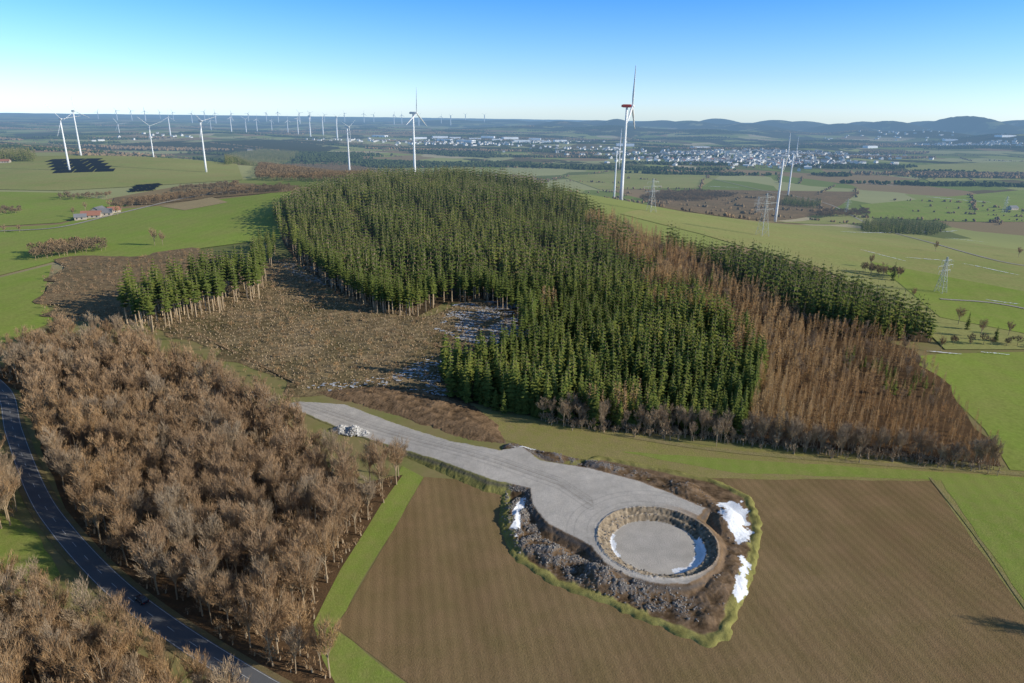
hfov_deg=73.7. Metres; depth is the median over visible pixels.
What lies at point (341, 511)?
broadleaf tree
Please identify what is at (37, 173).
green field
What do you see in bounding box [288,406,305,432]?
broadleaf tree
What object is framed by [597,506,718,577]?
pit wall
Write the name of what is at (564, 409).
broadleaf tree
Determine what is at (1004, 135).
industrial hall
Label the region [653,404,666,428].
broadleaf tree
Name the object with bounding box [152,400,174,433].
broadleaf tree
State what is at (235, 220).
green field
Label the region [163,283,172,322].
spruce tree
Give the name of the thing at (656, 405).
spruce tree
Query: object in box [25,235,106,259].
broadleaf grove
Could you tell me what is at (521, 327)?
spruce tree
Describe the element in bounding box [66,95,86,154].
wind turbine
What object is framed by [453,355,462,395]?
spruce tree
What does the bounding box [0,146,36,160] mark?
spruce grove
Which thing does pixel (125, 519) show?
broadleaf tree
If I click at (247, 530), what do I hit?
broadleaf tree
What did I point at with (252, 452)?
broadleaf tree
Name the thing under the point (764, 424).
broadleaf tree
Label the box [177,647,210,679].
broadleaf tree
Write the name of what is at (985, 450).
broadleaf tree
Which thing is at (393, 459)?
broadleaf tree
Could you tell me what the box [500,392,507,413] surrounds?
spruce tree
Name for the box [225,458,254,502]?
broadleaf tree
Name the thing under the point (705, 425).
broadleaf tree
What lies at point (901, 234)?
farm track
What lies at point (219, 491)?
broadleaf tree
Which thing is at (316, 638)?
broadleaf tree
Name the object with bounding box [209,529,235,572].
broadleaf tree
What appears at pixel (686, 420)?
broadleaf tree
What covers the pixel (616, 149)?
wind turbine
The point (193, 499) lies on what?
broadleaf tree
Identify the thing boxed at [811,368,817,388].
larch tree
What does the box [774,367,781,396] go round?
larch tree
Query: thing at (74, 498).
broadleaf tree
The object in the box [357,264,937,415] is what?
spruce forest
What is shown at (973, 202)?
valley hedges
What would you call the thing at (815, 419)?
larch tree
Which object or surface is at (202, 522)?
broadleaf tree
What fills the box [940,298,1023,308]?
farm track
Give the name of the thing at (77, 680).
broadleaf tree
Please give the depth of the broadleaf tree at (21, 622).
151.74 m
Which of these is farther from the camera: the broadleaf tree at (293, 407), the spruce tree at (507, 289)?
the spruce tree at (507, 289)
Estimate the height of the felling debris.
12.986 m
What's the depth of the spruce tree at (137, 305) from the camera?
370.07 m
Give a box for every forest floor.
[0,342,401,682]
[0,600,171,682]
[281,181,749,438]
[637,240,1000,465]
[662,244,932,342]
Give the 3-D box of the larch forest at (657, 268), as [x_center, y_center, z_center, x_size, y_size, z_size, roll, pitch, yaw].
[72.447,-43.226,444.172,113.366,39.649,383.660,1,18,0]
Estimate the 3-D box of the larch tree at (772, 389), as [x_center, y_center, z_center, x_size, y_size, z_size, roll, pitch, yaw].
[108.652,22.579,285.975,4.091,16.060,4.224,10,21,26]
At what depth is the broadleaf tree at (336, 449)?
220.30 m
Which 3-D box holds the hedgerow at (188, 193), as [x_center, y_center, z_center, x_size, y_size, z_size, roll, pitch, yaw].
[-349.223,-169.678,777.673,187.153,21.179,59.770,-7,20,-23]
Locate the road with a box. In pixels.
[0,379,280,682]
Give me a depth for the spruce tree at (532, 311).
358.36 m
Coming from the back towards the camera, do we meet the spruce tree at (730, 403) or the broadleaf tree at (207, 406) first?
the spruce tree at (730, 403)
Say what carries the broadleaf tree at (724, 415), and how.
on the ground
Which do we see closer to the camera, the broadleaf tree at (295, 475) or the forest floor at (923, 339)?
the broadleaf tree at (295, 475)
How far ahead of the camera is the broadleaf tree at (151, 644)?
147.73 m
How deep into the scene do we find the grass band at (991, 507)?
231.97 m
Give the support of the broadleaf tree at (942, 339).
on the ground
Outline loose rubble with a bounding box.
[501,443,749,621]
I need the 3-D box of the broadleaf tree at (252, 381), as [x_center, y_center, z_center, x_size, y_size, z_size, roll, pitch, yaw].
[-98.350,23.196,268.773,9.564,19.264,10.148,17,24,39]
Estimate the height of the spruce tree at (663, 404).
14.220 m
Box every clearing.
[32,247,203,316]
[47,254,524,396]
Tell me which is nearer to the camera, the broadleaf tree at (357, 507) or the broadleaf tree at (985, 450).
the broadleaf tree at (357, 507)
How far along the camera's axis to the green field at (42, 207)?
734.74 m
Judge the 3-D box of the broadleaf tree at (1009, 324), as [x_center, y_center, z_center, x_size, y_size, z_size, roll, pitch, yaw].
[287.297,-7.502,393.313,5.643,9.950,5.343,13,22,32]
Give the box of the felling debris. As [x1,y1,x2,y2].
[46,248,515,392]
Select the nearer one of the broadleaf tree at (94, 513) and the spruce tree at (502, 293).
the broadleaf tree at (94, 513)
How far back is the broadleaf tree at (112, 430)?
234.58 m
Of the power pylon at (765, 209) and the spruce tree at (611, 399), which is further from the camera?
the power pylon at (765, 209)
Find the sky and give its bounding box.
[0,0,1023,123]
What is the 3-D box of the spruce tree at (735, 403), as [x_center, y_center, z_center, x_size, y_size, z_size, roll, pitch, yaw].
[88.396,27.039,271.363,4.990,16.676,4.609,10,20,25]
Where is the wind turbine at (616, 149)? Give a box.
[613,128,621,196]
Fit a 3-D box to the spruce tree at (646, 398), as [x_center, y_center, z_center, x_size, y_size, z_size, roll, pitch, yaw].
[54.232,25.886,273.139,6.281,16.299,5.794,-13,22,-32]
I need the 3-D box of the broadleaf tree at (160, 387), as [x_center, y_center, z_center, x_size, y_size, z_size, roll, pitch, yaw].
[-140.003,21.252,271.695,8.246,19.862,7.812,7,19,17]
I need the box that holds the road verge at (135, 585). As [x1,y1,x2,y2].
[0,383,292,682]
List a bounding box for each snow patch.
[279,261,347,288]
[307,367,425,390]
[393,359,446,395]
[434,300,528,343]
[510,446,754,601]
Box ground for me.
[0,113,1023,682]
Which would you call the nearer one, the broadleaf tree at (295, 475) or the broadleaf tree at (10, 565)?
the broadleaf tree at (10, 565)
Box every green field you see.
[0,152,242,190]
[0,191,291,274]
[0,192,126,225]
[0,265,52,341]
[562,172,718,189]
[620,210,757,232]
[700,221,1023,348]
[784,208,873,223]
[861,190,1023,221]
[870,261,1023,332]
[905,161,1023,181]
[920,352,1023,470]
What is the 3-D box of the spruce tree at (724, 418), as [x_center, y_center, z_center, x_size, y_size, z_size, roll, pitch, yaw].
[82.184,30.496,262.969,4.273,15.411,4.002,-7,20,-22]
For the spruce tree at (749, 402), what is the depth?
281.55 m
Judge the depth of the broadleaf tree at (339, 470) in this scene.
213.22 m
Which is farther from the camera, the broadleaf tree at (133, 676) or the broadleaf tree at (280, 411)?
the broadleaf tree at (280, 411)
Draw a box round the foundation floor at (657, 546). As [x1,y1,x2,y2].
[614,519,696,574]
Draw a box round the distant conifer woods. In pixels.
[0,122,1023,186]
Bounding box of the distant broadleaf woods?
[0,122,1023,178]
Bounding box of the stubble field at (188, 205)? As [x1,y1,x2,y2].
[162,197,225,209]
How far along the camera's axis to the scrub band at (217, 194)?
780.92 m
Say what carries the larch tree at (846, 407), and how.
on the forest floor at (903, 375)
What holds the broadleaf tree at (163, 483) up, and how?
on the forest floor at (241, 642)
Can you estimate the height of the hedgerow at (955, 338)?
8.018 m
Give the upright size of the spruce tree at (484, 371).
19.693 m
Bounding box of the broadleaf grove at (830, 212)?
[815,207,870,216]
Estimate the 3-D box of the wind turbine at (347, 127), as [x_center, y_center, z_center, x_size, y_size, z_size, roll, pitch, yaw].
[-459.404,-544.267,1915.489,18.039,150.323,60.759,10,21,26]
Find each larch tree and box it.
[748,394,756,418]
[752,402,760,436]
[753,391,760,416]
[756,391,765,416]
[760,367,765,392]
[761,387,767,413]
[762,377,771,414]
[763,368,768,391]
[764,403,771,434]
[767,390,776,420]
[769,370,775,399]
[769,377,774,402]
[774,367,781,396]
[774,395,782,421]
[774,403,785,440]
[775,378,784,405]
[778,365,788,395]
[778,394,786,425]
[785,375,793,404]
[786,411,793,442]
[789,393,797,418]
[791,370,799,399]
[794,392,802,418]
[794,402,802,437]
[795,390,801,417]
[798,385,807,416]
[800,392,806,419]
[804,387,814,417]
[804,402,811,432]
[804,404,812,432]
[808,363,814,389]
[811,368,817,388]
[811,394,819,415]
[812,404,819,423]
[815,394,826,421]
[825,379,833,403]
[827,403,834,431]
[827,413,832,438]
[833,384,841,406]
[833,393,838,420]
[835,402,841,430]
[837,380,846,404]
[842,394,849,422]
[846,405,851,431]
[847,396,855,423]
[859,398,866,426]
[865,389,873,410]
[865,399,870,422]
[867,388,876,416]
[869,414,875,444]
[870,403,879,425]
[871,409,879,434]
[888,416,896,440]
[890,427,897,452]
[895,395,900,413]
[916,408,922,428]
[923,404,929,426]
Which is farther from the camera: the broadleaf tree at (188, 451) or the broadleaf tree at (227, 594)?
the broadleaf tree at (188, 451)
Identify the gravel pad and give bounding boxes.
[289,401,721,583]
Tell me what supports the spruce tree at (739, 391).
on the forest floor at (452, 292)
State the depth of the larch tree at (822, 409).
269.49 m
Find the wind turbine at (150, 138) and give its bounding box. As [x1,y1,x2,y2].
[139,118,161,156]
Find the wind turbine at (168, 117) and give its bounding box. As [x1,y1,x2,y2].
[162,108,174,135]
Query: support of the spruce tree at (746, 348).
on the forest floor at (452, 292)
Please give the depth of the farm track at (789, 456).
252.48 m
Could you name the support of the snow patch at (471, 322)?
on the clearing at (312, 374)
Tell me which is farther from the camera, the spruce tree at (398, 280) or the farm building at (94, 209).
the farm building at (94, 209)
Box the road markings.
[0,382,278,682]
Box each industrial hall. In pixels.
[432,136,447,137]
[456,140,475,141]
[502,137,518,138]
[616,143,633,146]
[862,146,877,147]
[994,135,1015,136]
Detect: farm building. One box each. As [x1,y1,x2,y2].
[0,159,10,162]
[73,213,86,220]
[80,210,101,218]
[89,206,104,210]
[97,208,113,215]
[106,206,120,212]
[1006,205,1018,209]
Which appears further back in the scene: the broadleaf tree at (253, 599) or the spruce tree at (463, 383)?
the spruce tree at (463, 383)
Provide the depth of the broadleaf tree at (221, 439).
225.75 m
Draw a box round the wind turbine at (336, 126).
[334,114,337,137]
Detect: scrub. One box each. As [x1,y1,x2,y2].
[0,339,393,682]
[40,248,517,398]
[317,385,505,443]
[540,411,1003,475]
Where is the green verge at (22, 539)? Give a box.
[0,513,60,595]
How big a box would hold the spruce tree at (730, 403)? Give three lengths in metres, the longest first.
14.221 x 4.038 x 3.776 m
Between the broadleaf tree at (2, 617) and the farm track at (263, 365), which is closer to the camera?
the broadleaf tree at (2, 617)
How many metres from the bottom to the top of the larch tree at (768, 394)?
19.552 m
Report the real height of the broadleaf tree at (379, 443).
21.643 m
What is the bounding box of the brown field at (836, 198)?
[642,190,855,219]
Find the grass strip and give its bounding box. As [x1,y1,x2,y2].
[313,466,422,682]
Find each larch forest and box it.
[540,208,768,428]
[609,208,978,423]
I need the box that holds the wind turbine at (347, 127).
[342,122,351,169]
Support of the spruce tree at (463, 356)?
on the forest floor at (452, 292)
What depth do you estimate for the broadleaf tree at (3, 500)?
200.21 m
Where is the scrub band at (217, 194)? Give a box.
[110,184,299,204]
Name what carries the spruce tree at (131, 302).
on the ground
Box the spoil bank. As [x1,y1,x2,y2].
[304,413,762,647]
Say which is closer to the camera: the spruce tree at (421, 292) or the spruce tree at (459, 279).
the spruce tree at (421, 292)
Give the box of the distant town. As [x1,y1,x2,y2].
[92,129,1022,163]
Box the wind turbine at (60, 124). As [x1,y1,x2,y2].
[45,104,77,169]
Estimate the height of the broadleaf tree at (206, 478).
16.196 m
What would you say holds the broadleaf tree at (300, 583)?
on the forest floor at (241, 642)
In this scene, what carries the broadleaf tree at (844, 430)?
on the ground
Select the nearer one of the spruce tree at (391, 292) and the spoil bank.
the spoil bank
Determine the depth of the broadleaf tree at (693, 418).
264.80 m
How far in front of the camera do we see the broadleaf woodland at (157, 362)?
270.93 m
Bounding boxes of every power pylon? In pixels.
[645,178,661,211]
[755,193,775,234]
[934,257,952,292]
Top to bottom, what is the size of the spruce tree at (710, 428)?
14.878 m
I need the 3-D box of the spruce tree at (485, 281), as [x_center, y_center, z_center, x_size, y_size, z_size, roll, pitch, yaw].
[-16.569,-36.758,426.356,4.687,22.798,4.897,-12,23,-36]
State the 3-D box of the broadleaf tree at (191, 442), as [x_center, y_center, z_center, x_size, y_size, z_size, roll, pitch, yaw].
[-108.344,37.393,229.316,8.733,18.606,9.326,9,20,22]
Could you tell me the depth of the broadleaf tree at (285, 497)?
198.00 m
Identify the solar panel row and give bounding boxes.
[45,158,102,161]
[48,160,105,163]
[49,163,107,166]
[51,166,110,169]
[53,168,114,172]
[129,187,154,190]
[132,185,158,188]
[135,183,162,186]
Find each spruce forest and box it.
[115,217,362,324]
[271,164,933,338]
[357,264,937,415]
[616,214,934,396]
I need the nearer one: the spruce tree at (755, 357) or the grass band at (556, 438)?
the grass band at (556, 438)
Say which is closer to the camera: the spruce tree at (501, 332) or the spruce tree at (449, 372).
the spruce tree at (449, 372)
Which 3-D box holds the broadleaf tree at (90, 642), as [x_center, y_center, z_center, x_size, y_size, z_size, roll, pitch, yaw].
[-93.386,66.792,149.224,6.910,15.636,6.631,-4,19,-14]
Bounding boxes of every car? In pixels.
[134,594,148,604]
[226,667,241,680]
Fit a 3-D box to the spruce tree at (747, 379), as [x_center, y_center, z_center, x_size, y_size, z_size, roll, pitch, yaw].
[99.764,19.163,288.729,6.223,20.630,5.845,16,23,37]
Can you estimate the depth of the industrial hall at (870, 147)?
4406.35 m
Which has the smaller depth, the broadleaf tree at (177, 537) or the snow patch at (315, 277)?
the broadleaf tree at (177, 537)
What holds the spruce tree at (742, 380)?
on the forest floor at (452, 292)
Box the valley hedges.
[2,128,1023,231]
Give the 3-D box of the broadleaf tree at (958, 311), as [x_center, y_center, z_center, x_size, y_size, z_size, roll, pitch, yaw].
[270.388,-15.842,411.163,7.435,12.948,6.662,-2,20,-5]
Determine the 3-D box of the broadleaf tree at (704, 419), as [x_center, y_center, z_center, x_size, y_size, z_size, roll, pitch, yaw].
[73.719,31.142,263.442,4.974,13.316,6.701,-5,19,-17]
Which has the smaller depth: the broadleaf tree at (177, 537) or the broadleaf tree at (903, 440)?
the broadleaf tree at (177, 537)
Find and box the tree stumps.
[53,252,517,394]
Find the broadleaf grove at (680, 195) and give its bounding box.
[639,189,738,200]
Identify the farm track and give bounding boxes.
[1,189,257,230]
[55,261,300,383]
[300,275,444,347]
[470,403,1023,475]
[703,176,1023,265]
[929,477,1023,606]
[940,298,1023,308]
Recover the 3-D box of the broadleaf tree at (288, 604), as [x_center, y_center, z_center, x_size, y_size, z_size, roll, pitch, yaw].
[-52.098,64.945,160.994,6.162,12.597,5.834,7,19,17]
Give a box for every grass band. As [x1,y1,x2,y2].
[474,406,1023,610]
[626,452,1023,598]
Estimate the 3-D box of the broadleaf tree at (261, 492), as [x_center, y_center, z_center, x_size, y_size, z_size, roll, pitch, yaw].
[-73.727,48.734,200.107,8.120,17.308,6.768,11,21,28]
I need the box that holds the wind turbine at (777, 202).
[774,133,790,221]
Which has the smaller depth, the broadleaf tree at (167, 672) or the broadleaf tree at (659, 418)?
the broadleaf tree at (167, 672)
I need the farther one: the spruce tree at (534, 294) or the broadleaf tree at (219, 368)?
the spruce tree at (534, 294)
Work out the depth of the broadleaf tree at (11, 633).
145.47 m
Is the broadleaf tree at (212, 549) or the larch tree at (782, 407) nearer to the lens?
the broadleaf tree at (212, 549)
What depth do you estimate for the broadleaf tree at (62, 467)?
215.56 m
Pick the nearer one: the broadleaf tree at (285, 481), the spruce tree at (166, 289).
the broadleaf tree at (285, 481)
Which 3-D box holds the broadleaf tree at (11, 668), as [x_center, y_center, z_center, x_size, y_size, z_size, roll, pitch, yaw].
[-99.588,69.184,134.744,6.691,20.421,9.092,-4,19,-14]
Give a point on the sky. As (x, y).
(742, 61)
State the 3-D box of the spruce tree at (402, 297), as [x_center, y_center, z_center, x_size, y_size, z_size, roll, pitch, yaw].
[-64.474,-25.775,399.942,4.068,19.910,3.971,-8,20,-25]
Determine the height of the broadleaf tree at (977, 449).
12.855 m
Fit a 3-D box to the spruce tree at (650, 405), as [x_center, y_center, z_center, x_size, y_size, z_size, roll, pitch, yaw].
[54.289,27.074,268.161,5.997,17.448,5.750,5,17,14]
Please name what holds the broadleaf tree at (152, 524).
on the forest floor at (241, 642)
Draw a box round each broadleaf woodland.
[0,311,362,682]
[548,396,1002,469]
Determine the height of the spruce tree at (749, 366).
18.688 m
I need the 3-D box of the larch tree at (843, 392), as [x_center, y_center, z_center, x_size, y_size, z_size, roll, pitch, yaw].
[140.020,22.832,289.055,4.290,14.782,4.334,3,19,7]
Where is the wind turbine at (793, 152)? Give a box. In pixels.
[787,136,798,194]
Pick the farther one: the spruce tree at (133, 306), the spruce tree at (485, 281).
the spruce tree at (485, 281)
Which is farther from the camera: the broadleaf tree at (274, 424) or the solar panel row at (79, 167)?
the solar panel row at (79, 167)
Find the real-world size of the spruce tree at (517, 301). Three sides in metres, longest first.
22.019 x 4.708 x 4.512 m
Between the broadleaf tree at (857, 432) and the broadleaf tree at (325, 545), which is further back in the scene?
the broadleaf tree at (857, 432)
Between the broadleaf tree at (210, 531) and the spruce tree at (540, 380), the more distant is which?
the spruce tree at (540, 380)
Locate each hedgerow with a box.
[0,205,21,212]
[57,191,111,199]
[111,182,290,206]
[171,180,238,190]
[860,262,904,277]
[950,333,1023,345]
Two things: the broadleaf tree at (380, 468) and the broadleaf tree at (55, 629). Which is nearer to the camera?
the broadleaf tree at (55, 629)
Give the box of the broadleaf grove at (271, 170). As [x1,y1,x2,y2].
[254,161,377,180]
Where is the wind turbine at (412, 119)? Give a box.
[406,88,426,171]
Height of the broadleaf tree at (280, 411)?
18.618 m
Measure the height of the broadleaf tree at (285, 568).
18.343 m
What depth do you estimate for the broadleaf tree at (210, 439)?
223.43 m
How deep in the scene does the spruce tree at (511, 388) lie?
279.83 m
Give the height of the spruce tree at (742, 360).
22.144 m
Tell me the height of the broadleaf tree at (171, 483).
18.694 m
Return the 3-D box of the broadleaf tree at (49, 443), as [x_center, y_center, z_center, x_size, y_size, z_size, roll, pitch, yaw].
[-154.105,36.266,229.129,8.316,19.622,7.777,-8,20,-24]
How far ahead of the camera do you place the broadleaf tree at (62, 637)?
145.35 m
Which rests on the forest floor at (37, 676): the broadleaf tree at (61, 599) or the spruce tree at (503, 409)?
the broadleaf tree at (61, 599)
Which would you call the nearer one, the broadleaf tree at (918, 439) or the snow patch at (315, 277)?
the broadleaf tree at (918, 439)
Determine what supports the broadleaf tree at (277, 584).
on the forest floor at (241, 642)
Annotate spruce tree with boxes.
[127,282,137,325]
[129,289,137,327]
[130,282,142,326]
[133,279,143,329]
[134,283,143,323]
[140,285,148,325]
[141,287,153,331]
[145,286,154,330]
[148,276,158,320]
[158,281,168,326]
[162,285,169,326]
[163,275,174,317]
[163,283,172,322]
[168,276,176,318]
[169,271,180,316]
[172,279,181,321]
[180,280,189,318]
[189,274,198,316]
[195,275,202,314]
[201,264,211,312]
[212,269,222,311]
[347,267,354,300]
[352,270,357,300]
[356,273,361,301]
[360,274,365,304]
[361,274,367,302]
[367,275,371,303]
[368,273,374,307]
[372,278,380,313]
[378,275,386,306]
[378,282,385,312]
[383,276,386,311]
[384,277,391,313]
[387,278,395,313]
[395,273,401,312]
[397,283,402,314]
[401,283,404,312]
[403,284,408,314]
[405,278,414,314]
[410,287,415,313]
[414,284,420,316]
[418,277,422,308]
[422,281,428,311]
[426,270,430,302]
[427,271,431,306]
[428,269,435,307]
[438,331,452,374]
[440,354,447,378]
[441,273,446,301]
[443,345,456,396]
[448,267,454,301]
[451,333,461,376]
[453,336,462,361]
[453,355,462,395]
[456,362,463,397]
[457,267,462,300]
[458,359,472,400]
[461,273,469,301]
[461,344,466,367]
[463,380,471,402]
[465,354,473,387]
[471,262,477,299]
[472,357,483,400]
[473,264,478,298]
[473,336,479,364]
[476,266,482,286]
[477,356,484,379]
[478,328,484,347]
[479,363,493,401]
[481,361,492,386]
[481,368,493,406]
[483,267,488,298]
[486,274,490,291]
[487,332,494,362]
[490,268,495,300]
[490,390,499,410]
[492,358,502,391]
[494,280,499,307]
[495,364,502,401]
[497,274,501,305]
[497,323,502,351]
[498,371,508,408]
[500,278,505,306]
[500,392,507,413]
[502,327,510,362]
[504,278,510,309]
[504,358,521,411]
[509,313,518,341]
[513,379,522,413]
[515,286,520,319]
[516,295,523,330]
[517,314,525,344]
[519,368,530,413]
[521,303,530,328]
[527,289,532,309]
[528,299,536,323]
[528,379,535,409]
[529,288,538,315]
[529,367,541,411]
[530,400,534,416]
[533,396,541,417]
[536,363,543,406]
[537,310,543,331]
[539,370,555,419]
[541,371,550,395]
[551,368,557,397]
[551,371,558,415]
[555,373,565,418]
[557,398,565,422]
[562,371,568,401]
[565,391,575,421]
[567,371,574,395]
[575,375,584,412]
[575,387,581,417]
[581,379,589,407]
[584,379,593,415]
[585,384,597,424]
[589,388,602,426]
[596,376,602,396]
[599,381,606,421]
[606,389,614,420]
[610,396,617,425]
[615,399,623,428]
[623,388,629,422]
[625,398,632,426]
[629,398,641,428]
[633,385,643,427]
[642,390,649,422]
[642,392,655,428]
[649,397,658,430]
[659,396,665,426]
[663,396,669,428]
[675,387,686,425]
[681,404,688,428]
[687,397,695,427]
[692,401,700,434]
[704,404,713,435]
[712,405,720,432]
[720,391,727,411]
[720,402,730,436]
[724,374,733,408]
[726,358,737,385]
[729,373,741,402]
[729,393,739,415]
[729,394,732,410]
[731,378,742,410]
[731,403,738,431]
[733,396,745,438]
[738,354,747,377]
[738,367,746,401]
[739,343,748,374]
[739,384,748,416]
[739,392,748,422]
[741,364,752,393]
[742,329,747,357]
[742,340,749,363]
[743,361,754,387]
[744,351,754,373]
[746,386,753,415]
[747,379,754,407]
[749,326,755,348]
[749,338,755,359]
[751,341,761,364]
[751,366,759,402]
[753,335,760,358]
[754,351,762,391]
[754,358,761,390]
[756,346,764,364]
[759,337,769,378]
[890,261,897,280]
[965,312,970,329]
[993,326,999,340]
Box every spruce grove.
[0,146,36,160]
[224,148,298,165]
[781,194,820,207]
[861,215,948,235]
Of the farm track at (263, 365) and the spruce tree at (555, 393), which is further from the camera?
the farm track at (263, 365)
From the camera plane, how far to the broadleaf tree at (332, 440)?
230.71 m
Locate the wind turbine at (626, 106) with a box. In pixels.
[619,66,635,199]
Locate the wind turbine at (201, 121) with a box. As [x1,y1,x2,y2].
[198,117,213,171]
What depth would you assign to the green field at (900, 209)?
1459.43 m
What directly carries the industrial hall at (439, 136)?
on the ground
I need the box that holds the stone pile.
[332,425,369,436]
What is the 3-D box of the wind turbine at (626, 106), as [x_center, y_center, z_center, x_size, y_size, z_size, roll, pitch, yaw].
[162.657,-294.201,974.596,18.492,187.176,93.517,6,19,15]
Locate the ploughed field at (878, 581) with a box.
[337,477,1023,682]
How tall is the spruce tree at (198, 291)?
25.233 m
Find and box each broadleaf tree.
[0,449,14,486]
[0,465,22,511]
[0,468,20,524]
[0,485,10,528]
[0,548,20,592]
[0,560,26,615]
[0,563,22,598]
[0,588,21,617]
[0,609,22,665]
[0,612,34,680]
[0,620,33,682]
[0,631,31,681]
[0,647,23,682]
[1,607,25,626]
[3,610,37,637]
[6,573,56,611]
[9,636,38,682]
[11,621,52,681]
[12,555,41,590]
[13,586,45,643]
[15,592,59,638]
[28,635,76,681]
[30,405,55,433]
[33,573,72,631]
[34,618,73,682]
[36,424,64,459]
[39,617,66,641]
[41,445,70,490]
[45,384,69,426]
[47,624,77,666]
[47,633,89,678]
[50,448,82,493]
[51,665,85,682]
[58,573,107,634]
[62,472,93,525]
[63,654,100,682]
[64,473,95,521]
[66,399,85,424]
[66,407,98,440]
[66,618,100,663]
[67,416,93,457]
[67,453,100,503]
[70,614,103,662]
[71,646,127,682]
[72,455,92,477]
[72,655,101,682]
[77,392,105,430]
[78,488,106,544]
[87,470,105,493]
[88,618,115,643]
[88,638,120,679]
[90,422,110,446]
[90,621,131,682]
[91,445,123,497]
[91,461,119,495]
[91,589,130,636]
[92,413,116,449]
[95,479,137,520]
[99,415,124,454]
[103,392,126,423]
[104,610,151,672]
[105,514,133,565]
[109,395,131,428]
[109,510,136,556]
[111,451,143,502]
[112,649,138,682]
[114,470,143,518]
[117,415,143,455]
[117,660,151,682]
[120,402,142,426]
[120,489,151,531]
[121,371,143,400]
[123,522,168,587]
[124,658,155,682]
[127,528,159,582]
[131,420,156,467]
[131,539,166,594]
[134,441,161,488]
[136,417,159,440]
[137,630,165,675]
[139,514,173,568]
[141,435,166,473]
[143,481,159,517]
[144,465,164,495]
[145,480,177,518]
[148,227,156,244]
[148,478,170,503]
[149,646,179,678]
[150,374,170,396]
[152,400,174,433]
[152,484,177,543]
[152,656,185,682]
[157,480,188,518]
[157,506,177,549]
[157,522,172,575]
[158,550,183,599]
[161,537,200,593]
[162,444,183,474]
[163,501,197,559]
[165,471,191,520]
[165,516,197,572]
[166,409,195,434]
[167,467,196,508]
[169,433,201,488]
[170,428,189,456]
[171,457,200,484]
[175,428,203,471]
[175,482,205,519]
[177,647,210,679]
[179,431,202,481]
[181,561,200,598]
[183,568,213,616]
[184,502,210,551]
[184,669,211,682]
[187,399,210,446]
[187,538,225,580]
[190,546,218,581]
[190,663,212,682]
[192,571,216,624]
[194,499,217,528]
[194,510,222,563]
[195,397,218,427]
[197,409,225,432]
[197,428,223,457]
[198,450,229,498]
[199,469,216,506]
[201,423,228,456]
[202,458,233,485]
[204,568,240,626]
[205,392,229,427]
[205,472,230,522]
[205,656,251,682]
[207,361,226,385]
[208,445,229,462]
[209,392,231,415]
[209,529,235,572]
[212,441,235,494]
[212,570,238,611]
[213,419,238,463]
[216,495,240,543]
[217,458,245,497]
[219,363,241,386]
[219,374,241,403]
[219,526,247,584]
[221,406,250,451]
[222,413,248,433]
[224,419,248,460]
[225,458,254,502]
[226,377,247,408]
[226,469,253,504]
[229,430,253,477]
[229,586,260,647]
[232,500,260,542]
[234,521,262,562]
[236,568,267,609]
[237,447,261,486]
[238,499,271,559]
[243,521,280,569]
[244,447,276,493]
[245,483,269,525]
[245,559,280,604]
[246,380,272,402]
[246,552,273,593]
[247,588,268,628]
[248,596,283,665]
[250,440,268,481]
[251,383,270,404]
[254,397,274,441]
[255,499,274,526]
[257,583,290,653]
[258,457,287,512]
[260,577,280,614]
[263,523,280,564]
[264,411,283,450]
[264,516,293,557]
[266,468,290,511]
[269,426,288,472]
[270,427,302,465]
[271,400,292,436]
[273,533,314,591]
[274,480,302,532]
[275,549,305,608]
[277,599,314,655]
[280,623,309,673]
[282,591,303,621]
[283,459,307,507]
[283,550,318,611]
[284,395,300,422]
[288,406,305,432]
[288,427,312,464]
[288,452,307,473]
[289,485,303,516]
[290,515,307,536]
[290,534,310,580]
[292,473,322,528]
[293,518,323,552]
[294,549,325,603]
[298,469,328,523]
[299,466,325,516]
[302,443,321,472]
[305,522,338,582]
[306,621,325,670]
[307,429,325,467]
[309,480,329,526]
[311,613,341,677]
[313,478,337,541]
[315,517,333,541]
[317,513,347,561]
[320,427,338,472]
[320,489,353,547]
[322,476,345,516]
[326,450,359,490]
[331,438,357,469]
[335,476,356,501]
[344,486,362,532]
[353,472,378,519]
[356,438,377,481]
[361,433,390,488]
[370,453,390,493]
[382,442,407,484]
[388,432,411,476]
[535,394,548,420]
[556,398,571,426]
[565,394,578,411]
[599,400,608,418]
[600,398,611,419]
[637,404,647,422]
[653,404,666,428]
[657,403,669,430]
[661,402,673,415]
[673,405,686,431]
[679,408,692,429]
[687,406,697,431]
[698,408,711,436]
[699,408,708,429]
[700,412,713,437]
[710,408,719,431]
[722,412,731,438]
[725,407,734,427]
[748,410,763,433]
[758,417,772,443]
[771,414,780,432]
[781,413,795,439]
[787,419,801,449]
[793,416,800,443]
[794,419,807,445]
[811,421,823,449]
[835,421,853,447]
[837,422,855,453]
[851,425,866,452]
[855,426,874,450]
[857,427,869,453]
[875,425,890,454]
[880,261,887,277]
[897,428,910,458]
[911,426,930,456]
[939,335,946,350]
[956,307,966,323]
[969,438,988,467]
[975,436,994,467]
[979,318,987,332]
[985,436,1004,468]
[986,433,1000,463]
[1007,321,1016,334]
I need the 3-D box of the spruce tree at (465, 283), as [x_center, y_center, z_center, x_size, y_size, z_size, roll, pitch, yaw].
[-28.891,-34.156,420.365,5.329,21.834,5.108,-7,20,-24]
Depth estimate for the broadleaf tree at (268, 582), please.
161.66 m
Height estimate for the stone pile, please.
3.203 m
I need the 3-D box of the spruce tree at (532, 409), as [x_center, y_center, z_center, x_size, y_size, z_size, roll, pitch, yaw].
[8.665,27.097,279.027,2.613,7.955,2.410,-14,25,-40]
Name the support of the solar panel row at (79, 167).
on the green field at (37, 173)
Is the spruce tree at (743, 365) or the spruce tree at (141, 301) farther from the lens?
the spruce tree at (141, 301)

